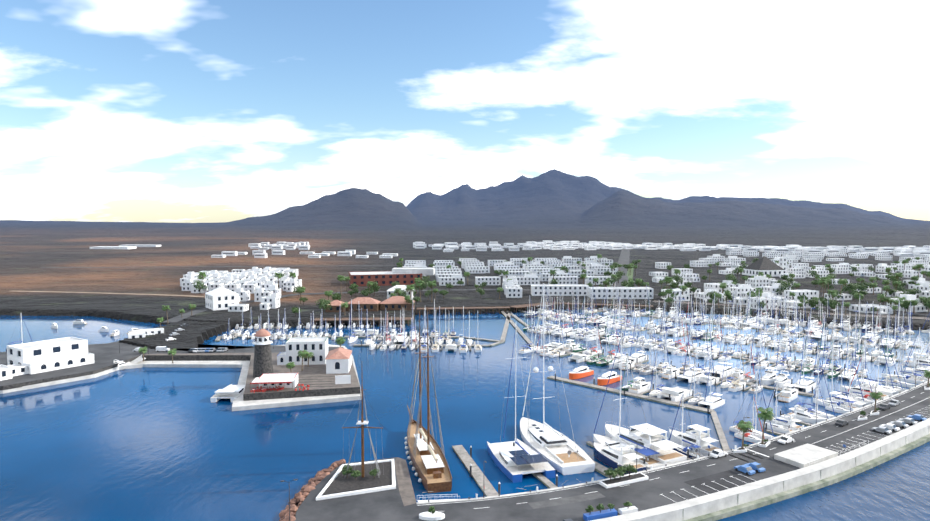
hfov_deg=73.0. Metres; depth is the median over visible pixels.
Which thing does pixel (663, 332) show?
sailboat
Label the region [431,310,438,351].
sail
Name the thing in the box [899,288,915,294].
tree
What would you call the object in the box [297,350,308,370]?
palm
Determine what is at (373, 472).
tree
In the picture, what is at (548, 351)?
motor
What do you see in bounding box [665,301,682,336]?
catamaran
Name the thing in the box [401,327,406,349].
sail
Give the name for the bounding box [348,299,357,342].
sailboat
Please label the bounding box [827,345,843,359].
motorboat
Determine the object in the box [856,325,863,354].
sailboat
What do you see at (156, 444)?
sea
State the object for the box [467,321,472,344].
sail
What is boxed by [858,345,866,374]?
sail
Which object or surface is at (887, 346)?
sailboat
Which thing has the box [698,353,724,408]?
sailboat
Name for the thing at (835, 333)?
sailboat
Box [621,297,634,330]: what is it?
sailboat
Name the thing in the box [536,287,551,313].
cat
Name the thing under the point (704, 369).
sailboat
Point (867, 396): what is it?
sailboat
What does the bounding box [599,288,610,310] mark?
cat
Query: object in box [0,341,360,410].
quays
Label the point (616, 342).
motor
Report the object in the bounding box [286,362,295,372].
palm
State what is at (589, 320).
sail
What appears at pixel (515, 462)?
catamaran
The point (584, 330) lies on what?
sail
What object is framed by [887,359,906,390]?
sail
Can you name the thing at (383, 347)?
sail
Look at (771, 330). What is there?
motorboat
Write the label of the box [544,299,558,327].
cat
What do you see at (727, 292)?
palm
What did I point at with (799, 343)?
sailboat
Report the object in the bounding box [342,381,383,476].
mast monument
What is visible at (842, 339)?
catamaran
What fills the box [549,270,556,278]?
palm
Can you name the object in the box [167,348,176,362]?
palm
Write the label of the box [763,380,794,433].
sailboat
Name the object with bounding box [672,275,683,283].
tree
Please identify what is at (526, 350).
sailboat
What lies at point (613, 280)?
tree
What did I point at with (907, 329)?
sailboat
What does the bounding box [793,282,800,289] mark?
palm
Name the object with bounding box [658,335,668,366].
sail
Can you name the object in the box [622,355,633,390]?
sail
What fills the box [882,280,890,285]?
palm
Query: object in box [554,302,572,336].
sailboat
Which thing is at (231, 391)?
excursion cat
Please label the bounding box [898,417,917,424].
car
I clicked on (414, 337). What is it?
cat
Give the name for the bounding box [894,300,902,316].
palm
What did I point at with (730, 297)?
tree
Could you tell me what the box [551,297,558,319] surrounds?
sail
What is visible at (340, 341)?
palm
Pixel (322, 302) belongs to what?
tree
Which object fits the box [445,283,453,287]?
tree
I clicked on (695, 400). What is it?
sailboat
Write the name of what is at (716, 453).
car
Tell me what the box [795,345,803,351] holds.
motor
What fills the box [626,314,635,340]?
sailboat
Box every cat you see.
[210,384,244,402]
[352,305,364,335]
[365,329,378,335]
[394,333,408,343]
[409,333,418,341]
[420,311,429,343]
[445,344,456,351]
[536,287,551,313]
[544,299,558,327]
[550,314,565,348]
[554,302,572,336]
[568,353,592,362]
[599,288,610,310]
[599,319,619,328]
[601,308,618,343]
[626,321,648,362]
[642,314,659,350]
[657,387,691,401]
[664,316,681,354]
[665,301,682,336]
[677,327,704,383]
[682,294,697,324]
[696,316,716,359]
[696,343,714,350]
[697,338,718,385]
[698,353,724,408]
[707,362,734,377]
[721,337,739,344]
[726,290,742,324]
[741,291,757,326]
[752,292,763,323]
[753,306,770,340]
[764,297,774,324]
[768,315,781,349]
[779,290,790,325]
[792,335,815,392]
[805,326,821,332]
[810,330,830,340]
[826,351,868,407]
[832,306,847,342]
[835,295,850,329]
[838,338,857,381]
[847,313,860,343]
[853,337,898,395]
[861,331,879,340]
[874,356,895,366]
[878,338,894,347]
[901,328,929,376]
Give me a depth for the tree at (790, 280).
515.92 m
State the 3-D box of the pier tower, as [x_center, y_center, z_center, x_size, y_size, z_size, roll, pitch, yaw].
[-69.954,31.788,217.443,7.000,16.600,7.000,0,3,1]
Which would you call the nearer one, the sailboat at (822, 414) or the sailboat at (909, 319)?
the sailboat at (822, 414)
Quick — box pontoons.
[215,306,919,496]
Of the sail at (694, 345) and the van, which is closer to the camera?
the van
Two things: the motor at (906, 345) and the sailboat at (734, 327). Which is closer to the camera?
the motor at (906, 345)
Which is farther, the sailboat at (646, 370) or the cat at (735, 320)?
the cat at (735, 320)
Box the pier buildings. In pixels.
[0,328,351,392]
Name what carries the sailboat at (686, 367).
on the sea
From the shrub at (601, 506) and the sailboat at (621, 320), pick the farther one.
the sailboat at (621, 320)
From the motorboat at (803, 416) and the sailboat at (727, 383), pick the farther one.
the sailboat at (727, 383)
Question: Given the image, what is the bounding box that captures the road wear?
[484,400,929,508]
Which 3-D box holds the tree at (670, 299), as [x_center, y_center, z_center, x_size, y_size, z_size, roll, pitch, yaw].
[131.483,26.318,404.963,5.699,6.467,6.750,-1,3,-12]
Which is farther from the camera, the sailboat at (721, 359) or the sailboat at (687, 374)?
the sailboat at (721, 359)
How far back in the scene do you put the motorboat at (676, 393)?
201.28 m
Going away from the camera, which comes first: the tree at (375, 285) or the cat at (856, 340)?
the cat at (856, 340)
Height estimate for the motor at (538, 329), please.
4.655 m
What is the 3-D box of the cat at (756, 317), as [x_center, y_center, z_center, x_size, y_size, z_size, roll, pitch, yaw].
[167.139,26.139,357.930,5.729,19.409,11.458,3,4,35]
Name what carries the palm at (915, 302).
on the land
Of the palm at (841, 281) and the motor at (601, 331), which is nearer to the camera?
the motor at (601, 331)
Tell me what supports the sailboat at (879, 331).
on the sea
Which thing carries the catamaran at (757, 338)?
on the sea
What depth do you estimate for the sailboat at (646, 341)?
297.93 m
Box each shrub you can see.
[428,506,434,513]
[585,505,593,512]
[596,503,603,512]
[623,501,631,507]
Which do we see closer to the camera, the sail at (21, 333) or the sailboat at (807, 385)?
the sailboat at (807, 385)
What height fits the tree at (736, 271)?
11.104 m
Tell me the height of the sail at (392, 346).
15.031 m
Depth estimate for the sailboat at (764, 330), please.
326.36 m
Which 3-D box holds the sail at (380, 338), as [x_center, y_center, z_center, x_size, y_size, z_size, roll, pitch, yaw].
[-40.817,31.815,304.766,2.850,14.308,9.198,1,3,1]
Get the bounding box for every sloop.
[520,283,594,474]
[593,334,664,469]
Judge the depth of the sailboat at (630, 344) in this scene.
287.93 m
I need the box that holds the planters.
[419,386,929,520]
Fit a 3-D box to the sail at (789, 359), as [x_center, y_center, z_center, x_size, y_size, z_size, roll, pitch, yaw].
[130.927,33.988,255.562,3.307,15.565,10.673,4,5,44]
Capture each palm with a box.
[138,347,147,360]
[156,317,162,327]
[162,305,169,322]
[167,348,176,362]
[188,304,195,314]
[197,272,206,281]
[274,273,281,287]
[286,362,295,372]
[289,272,295,277]
[296,287,305,303]
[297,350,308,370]
[306,352,313,366]
[324,290,332,299]
[335,337,344,346]
[337,275,344,293]
[340,302,348,314]
[366,281,372,296]
[404,295,409,309]
[406,284,414,297]
[414,280,423,301]
[428,280,436,301]
[463,272,469,284]
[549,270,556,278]
[580,274,586,283]
[665,276,672,283]
[665,289,673,303]
[679,285,687,294]
[715,293,721,307]
[720,284,726,292]
[724,290,730,305]
[738,420,753,448]
[756,407,774,443]
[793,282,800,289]
[817,278,826,297]
[821,277,830,292]
[827,289,836,311]
[837,279,847,293]
[843,302,849,314]
[853,293,864,299]
[869,282,877,294]
[869,392,882,411]
[877,294,885,305]
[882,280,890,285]
[883,285,891,295]
[883,297,890,305]
[892,281,901,289]
[894,272,902,284]
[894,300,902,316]
[909,299,919,313]
[910,276,919,283]
[915,264,924,277]
[923,370,929,386]
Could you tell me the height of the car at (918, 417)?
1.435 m
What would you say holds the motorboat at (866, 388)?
on the sea
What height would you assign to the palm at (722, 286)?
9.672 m
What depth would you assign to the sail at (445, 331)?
316.21 m
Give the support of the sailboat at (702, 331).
on the sea
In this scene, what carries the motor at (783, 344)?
on the sea
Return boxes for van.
[156,346,169,351]
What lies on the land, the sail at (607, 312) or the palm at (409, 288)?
the palm at (409, 288)
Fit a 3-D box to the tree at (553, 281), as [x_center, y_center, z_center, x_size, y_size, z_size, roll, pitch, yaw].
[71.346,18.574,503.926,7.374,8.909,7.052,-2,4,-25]
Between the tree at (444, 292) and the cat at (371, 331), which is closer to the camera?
the cat at (371, 331)
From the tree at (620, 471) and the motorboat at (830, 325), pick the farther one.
the motorboat at (830, 325)
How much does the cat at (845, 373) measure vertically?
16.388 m
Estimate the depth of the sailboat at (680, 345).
286.02 m
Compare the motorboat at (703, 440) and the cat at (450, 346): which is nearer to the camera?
the motorboat at (703, 440)
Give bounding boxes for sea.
[0,308,929,520]
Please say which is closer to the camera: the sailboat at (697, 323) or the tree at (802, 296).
the sailboat at (697, 323)
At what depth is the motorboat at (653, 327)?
323.78 m
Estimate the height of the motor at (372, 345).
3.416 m
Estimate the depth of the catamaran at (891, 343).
287.42 m
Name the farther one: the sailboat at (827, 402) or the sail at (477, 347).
the sail at (477, 347)
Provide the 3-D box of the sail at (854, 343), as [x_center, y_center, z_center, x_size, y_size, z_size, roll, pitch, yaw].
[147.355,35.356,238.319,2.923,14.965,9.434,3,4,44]
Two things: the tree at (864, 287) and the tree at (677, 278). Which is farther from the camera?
the tree at (677, 278)
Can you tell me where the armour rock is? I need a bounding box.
[279,459,345,520]
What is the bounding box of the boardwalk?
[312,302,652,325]
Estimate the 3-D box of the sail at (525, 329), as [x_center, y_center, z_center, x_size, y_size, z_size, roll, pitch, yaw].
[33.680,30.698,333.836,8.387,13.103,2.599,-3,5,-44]
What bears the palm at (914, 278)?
on the land
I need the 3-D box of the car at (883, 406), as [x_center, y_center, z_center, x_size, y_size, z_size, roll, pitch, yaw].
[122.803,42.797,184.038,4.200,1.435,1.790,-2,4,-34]
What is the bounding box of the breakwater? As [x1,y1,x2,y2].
[295,380,929,520]
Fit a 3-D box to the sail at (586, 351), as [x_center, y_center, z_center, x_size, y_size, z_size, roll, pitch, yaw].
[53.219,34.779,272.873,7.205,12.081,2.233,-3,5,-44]
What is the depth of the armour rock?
127.58 m
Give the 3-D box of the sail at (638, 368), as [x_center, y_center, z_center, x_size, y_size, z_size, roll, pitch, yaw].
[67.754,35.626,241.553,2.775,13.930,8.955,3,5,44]
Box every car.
[710,449,727,457]
[734,464,755,474]
[746,462,765,472]
[778,435,793,443]
[835,419,848,426]
[871,426,891,433]
[878,403,890,410]
[879,423,899,430]
[888,399,899,405]
[889,420,908,427]
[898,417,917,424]
[907,414,926,420]
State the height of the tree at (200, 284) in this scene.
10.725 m
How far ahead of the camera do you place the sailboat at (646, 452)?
152.25 m
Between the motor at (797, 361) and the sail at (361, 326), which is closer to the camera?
the motor at (797, 361)
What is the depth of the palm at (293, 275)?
499.47 m
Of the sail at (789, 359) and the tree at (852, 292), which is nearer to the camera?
the sail at (789, 359)
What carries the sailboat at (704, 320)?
on the sea
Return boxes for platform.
[296,457,415,512]
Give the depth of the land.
1382.80 m
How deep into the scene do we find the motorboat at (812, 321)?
342.20 m
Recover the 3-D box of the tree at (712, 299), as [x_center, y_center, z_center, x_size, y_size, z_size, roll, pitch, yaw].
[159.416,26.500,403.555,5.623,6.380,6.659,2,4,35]
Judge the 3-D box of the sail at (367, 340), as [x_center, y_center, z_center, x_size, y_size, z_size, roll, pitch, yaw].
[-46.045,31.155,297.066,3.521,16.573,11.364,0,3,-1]
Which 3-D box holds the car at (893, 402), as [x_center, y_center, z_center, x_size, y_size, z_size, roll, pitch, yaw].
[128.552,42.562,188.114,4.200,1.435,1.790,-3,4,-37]
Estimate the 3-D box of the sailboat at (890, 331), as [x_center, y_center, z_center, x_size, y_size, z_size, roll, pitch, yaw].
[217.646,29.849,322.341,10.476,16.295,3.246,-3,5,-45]
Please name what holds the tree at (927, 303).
on the land
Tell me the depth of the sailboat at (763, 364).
247.32 m
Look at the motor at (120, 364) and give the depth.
243.87 m
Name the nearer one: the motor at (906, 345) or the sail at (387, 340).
the motor at (906, 345)
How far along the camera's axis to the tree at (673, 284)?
484.01 m
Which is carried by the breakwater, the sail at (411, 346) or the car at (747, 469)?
the car at (747, 469)
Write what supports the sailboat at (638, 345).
on the sea
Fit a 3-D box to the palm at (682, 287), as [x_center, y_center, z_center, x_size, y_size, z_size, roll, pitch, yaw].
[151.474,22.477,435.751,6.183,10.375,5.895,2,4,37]
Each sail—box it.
[6,314,32,351]
[239,311,243,329]
[275,309,280,335]
[338,312,342,328]
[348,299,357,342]
[360,308,363,327]
[364,312,371,343]
[371,314,375,340]
[377,316,383,341]
[380,320,386,350]
[385,312,391,343]
[389,317,395,350]
[398,310,402,335]
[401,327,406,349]
[409,305,416,334]
[409,318,414,350]
[420,314,428,352]
[430,299,436,335]
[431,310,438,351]
[436,306,443,343]
[443,308,447,335]
[446,313,452,343]
[450,307,455,335]
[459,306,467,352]
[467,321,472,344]
[474,311,481,351]
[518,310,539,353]
[523,307,533,330]
[527,306,537,331]
[537,326,544,352]
[539,293,551,318]
[540,302,553,334]
[544,317,556,346]
[549,322,564,357]
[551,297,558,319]
[552,294,564,320]
[553,292,561,315]
[561,303,572,329]
[567,291,576,316]
[567,301,577,321]
[572,293,588,331]
[573,324,585,351]
[576,312,586,338]
[580,296,591,323]
[580,305,590,332]
[582,330,590,353]
[585,288,596,313]
[587,294,597,319]
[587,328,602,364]
[588,324,601,354]
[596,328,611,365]
[604,290,613,314]
[604,310,614,336]
[606,327,619,358]
[609,297,618,321]
[611,309,621,337]
[614,295,624,328]
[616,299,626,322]
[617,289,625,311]
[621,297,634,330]
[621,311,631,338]
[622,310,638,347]
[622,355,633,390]
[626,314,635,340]
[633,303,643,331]
[633,335,646,371]
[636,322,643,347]
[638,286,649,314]
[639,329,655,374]
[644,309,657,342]
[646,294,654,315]
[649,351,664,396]
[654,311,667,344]
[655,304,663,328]
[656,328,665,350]
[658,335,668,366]
[659,343,668,375]
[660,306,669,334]
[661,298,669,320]
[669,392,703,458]
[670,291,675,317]
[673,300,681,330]
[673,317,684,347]
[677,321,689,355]
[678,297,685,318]
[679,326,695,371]
[681,308,696,348]
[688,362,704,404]
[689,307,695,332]
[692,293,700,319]
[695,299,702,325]
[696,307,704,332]
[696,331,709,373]
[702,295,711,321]
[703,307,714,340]
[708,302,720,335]
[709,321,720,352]
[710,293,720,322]
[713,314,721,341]
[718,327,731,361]
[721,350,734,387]
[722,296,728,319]
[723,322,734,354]
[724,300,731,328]
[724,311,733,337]
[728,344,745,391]
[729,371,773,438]
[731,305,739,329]
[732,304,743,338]
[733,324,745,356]
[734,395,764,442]
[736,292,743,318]
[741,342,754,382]
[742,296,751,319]
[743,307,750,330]
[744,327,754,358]
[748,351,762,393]
[751,334,760,365]
[754,330,763,359]
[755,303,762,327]
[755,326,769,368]
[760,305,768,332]
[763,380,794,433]
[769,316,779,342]
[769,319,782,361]
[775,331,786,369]
[780,325,791,363]
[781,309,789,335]
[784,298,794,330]
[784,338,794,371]
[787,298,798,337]
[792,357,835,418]
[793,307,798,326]
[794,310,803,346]
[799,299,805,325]
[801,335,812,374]
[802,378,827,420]
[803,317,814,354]
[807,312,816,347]
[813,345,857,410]
[814,345,821,374]
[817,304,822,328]
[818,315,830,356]
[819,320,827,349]
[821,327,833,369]
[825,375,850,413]
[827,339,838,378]
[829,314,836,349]
[830,336,840,370]
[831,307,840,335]
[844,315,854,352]
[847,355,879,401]
[848,334,857,371]
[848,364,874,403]
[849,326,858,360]
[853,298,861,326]
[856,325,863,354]
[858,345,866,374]
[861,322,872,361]
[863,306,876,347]
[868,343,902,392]
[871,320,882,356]
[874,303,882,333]
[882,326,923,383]
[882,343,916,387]
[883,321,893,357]
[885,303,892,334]
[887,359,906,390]
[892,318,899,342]
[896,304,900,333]
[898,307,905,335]
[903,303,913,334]
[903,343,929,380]
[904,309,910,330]
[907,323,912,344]
[916,335,929,367]
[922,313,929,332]
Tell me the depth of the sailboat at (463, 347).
278.82 m
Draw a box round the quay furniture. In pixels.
[408,380,925,501]
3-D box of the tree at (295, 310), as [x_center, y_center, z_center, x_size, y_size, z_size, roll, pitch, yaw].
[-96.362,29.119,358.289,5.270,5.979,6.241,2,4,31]
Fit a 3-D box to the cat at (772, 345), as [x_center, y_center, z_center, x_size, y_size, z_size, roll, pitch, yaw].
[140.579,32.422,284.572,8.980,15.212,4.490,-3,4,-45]
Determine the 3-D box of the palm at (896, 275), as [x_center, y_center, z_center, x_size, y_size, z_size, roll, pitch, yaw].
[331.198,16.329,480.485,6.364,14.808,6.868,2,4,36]
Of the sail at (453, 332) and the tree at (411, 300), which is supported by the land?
the tree at (411, 300)
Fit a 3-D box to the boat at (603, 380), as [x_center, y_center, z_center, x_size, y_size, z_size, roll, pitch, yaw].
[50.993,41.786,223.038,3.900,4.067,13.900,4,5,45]
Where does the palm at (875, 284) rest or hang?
on the land
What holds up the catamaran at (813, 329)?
on the sea
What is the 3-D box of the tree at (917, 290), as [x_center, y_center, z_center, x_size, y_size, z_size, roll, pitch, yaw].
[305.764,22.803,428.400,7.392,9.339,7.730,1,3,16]
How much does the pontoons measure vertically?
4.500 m
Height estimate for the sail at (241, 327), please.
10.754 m
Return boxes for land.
[0,169,929,348]
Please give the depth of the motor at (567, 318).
363.77 m
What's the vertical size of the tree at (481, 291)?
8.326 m
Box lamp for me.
[280,479,297,520]
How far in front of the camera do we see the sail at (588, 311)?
399.15 m
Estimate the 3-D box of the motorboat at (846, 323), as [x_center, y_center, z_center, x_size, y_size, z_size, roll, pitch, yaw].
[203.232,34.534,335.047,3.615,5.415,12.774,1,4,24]
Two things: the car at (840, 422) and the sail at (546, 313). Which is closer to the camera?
the car at (840, 422)
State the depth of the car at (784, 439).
155.28 m
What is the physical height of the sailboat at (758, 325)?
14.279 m
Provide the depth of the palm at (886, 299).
382.06 m
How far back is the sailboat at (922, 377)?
227.26 m
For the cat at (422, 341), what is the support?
on the sea
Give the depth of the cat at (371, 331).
316.13 m
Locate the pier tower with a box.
[253,329,273,377]
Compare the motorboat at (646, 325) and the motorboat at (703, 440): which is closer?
the motorboat at (703, 440)
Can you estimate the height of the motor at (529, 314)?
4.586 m
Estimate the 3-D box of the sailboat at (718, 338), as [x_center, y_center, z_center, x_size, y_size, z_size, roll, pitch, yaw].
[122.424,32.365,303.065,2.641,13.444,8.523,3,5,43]
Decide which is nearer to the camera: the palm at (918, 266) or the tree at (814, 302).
the tree at (814, 302)
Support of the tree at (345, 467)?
on the platform
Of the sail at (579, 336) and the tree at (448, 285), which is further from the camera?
the tree at (448, 285)
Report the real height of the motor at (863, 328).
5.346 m
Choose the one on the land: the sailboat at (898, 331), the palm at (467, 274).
the palm at (467, 274)
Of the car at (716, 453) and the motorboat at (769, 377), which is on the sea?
the motorboat at (769, 377)
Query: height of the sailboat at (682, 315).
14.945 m
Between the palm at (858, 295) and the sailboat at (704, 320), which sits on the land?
the palm at (858, 295)
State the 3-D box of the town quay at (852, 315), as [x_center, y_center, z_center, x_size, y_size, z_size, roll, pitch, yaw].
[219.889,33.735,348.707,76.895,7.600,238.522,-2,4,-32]
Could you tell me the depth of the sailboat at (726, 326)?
338.67 m
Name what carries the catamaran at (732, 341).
on the sea
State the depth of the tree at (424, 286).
466.89 m
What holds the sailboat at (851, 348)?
on the sea
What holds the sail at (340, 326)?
on the sea
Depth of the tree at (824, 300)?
386.62 m
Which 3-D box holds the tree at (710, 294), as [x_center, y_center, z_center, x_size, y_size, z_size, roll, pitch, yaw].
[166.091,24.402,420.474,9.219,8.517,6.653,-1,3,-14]
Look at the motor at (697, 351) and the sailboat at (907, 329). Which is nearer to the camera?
the motor at (697, 351)
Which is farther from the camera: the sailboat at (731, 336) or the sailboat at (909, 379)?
the sailboat at (731, 336)
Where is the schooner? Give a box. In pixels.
[405,308,451,492]
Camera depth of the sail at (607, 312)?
391.69 m
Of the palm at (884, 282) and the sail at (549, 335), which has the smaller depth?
the sail at (549, 335)
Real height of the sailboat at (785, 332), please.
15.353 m
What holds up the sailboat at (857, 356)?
on the sea
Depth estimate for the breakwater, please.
130.70 m
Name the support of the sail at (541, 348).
on the sea
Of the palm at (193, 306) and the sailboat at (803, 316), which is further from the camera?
the palm at (193, 306)
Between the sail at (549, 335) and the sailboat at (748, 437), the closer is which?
the sailboat at (748, 437)
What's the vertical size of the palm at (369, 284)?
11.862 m
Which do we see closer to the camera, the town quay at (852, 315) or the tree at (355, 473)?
the tree at (355, 473)
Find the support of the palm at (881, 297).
on the land
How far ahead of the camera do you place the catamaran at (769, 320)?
352.55 m
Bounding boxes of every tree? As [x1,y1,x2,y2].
[193,280,207,289]
[291,306,301,316]
[315,299,331,315]
[332,292,341,300]
[342,464,352,469]
[342,468,351,477]
[351,469,360,479]
[360,290,370,296]
[366,280,379,295]
[369,469,378,478]
[394,287,406,296]
[404,298,414,304]
[413,297,420,304]
[415,282,427,290]
[421,275,429,284]
[425,289,432,299]
[439,290,448,297]
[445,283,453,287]
[476,287,484,294]
[494,269,502,274]
[549,279,558,283]
[603,468,617,481]
[610,277,618,286]
[614,466,626,479]
[616,270,624,282]
[623,464,637,477]
[664,297,673,305]
[670,282,678,287]
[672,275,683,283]
[684,281,691,286]
[706,291,716,298]
[709,297,717,306]
[722,294,735,300]
[725,274,737,281]
[732,267,741,277]
[779,281,792,291]
[785,277,794,286]
[797,294,807,299]
[805,299,821,310]
[808,271,817,279]
[821,279,835,292]
[822,298,835,305]
[824,300,841,312]
[831,290,842,300]
[842,283,857,291]
[847,288,859,295]
[858,282,872,295]
[887,289,897,293]
[894,286,905,290]
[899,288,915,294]
[900,300,912,312]
[910,288,920,294]
[922,298,929,308]
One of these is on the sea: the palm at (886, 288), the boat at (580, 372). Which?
the boat at (580, 372)
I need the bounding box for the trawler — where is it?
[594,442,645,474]
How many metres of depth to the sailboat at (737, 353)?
268.56 m
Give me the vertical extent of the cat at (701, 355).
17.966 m
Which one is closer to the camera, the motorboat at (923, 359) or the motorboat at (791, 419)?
the motorboat at (791, 419)
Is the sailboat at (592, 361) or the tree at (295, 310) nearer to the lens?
the sailboat at (592, 361)
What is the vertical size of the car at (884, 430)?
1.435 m
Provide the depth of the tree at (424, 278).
519.53 m
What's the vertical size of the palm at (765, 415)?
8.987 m
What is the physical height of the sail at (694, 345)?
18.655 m
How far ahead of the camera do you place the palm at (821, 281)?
441.14 m
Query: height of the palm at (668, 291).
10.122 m
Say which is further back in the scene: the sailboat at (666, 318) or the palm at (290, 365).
the sailboat at (666, 318)
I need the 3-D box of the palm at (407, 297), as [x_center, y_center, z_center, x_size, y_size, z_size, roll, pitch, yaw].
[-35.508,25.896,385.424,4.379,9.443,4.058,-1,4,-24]
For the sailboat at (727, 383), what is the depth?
217.15 m
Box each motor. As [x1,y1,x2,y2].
[114,359,129,365]
[369,341,375,349]
[389,330,395,340]
[458,334,462,344]
[526,310,537,316]
[533,325,546,332]
[540,344,556,355]
[551,328,561,334]
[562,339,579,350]
[564,316,572,321]
[570,328,582,337]
[583,330,598,340]
[593,316,604,325]
[595,326,605,335]
[602,313,611,321]
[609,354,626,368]
[613,337,625,345]
[619,358,634,369]
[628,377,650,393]
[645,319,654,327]
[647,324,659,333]
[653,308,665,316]
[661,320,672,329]
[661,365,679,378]
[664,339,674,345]
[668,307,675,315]
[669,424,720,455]
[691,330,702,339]
[691,349,699,356]
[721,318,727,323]
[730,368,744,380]
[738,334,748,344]
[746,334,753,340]
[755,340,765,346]
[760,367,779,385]
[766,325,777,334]
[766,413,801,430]
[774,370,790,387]
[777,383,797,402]
[779,340,791,351]
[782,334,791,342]
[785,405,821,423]
[793,359,802,365]
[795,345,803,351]
[802,356,814,366]
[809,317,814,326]
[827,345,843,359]
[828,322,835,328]
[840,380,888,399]
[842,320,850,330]
[861,321,871,332]
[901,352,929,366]
[902,340,908,349]
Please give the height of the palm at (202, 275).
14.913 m
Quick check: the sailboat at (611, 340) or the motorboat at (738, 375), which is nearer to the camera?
the motorboat at (738, 375)
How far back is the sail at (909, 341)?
294.04 m
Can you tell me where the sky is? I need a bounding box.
[0,0,929,222]
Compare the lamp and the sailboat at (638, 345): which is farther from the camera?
the sailboat at (638, 345)
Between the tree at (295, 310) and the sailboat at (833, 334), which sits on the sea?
the sailboat at (833, 334)
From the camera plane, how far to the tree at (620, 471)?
131.12 m
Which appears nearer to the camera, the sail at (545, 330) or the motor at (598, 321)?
the sail at (545, 330)
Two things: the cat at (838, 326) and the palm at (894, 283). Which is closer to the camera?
the cat at (838, 326)
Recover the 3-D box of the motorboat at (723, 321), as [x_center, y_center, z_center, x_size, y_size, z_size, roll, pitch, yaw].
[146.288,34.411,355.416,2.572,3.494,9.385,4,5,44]
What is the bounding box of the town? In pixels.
[90,240,929,313]
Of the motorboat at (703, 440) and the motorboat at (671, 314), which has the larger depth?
the motorboat at (671, 314)
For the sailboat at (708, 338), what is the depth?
304.74 m
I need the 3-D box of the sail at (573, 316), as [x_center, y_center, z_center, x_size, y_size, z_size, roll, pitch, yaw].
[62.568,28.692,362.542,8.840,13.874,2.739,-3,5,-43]
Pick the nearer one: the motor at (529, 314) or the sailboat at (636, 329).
the sailboat at (636, 329)
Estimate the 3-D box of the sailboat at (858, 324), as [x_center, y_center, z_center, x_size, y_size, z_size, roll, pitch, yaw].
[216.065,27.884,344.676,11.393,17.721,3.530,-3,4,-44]
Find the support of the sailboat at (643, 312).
on the sea
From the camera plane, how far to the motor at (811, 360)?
247.44 m
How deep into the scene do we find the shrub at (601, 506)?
115.69 m
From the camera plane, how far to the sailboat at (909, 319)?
328.30 m
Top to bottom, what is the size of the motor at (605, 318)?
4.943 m
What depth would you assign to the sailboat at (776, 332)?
296.47 m
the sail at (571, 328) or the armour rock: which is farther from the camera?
the sail at (571, 328)
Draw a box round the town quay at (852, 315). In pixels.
[653,298,929,319]
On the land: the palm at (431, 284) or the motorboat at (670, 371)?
the palm at (431, 284)
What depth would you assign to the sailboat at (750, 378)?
225.20 m
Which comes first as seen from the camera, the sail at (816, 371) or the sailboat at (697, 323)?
the sail at (816, 371)
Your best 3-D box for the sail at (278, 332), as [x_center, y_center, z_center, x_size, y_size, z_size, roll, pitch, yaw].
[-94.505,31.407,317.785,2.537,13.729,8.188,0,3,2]
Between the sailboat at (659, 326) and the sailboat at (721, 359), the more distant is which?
the sailboat at (659, 326)
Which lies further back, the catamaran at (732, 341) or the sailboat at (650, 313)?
the sailboat at (650, 313)

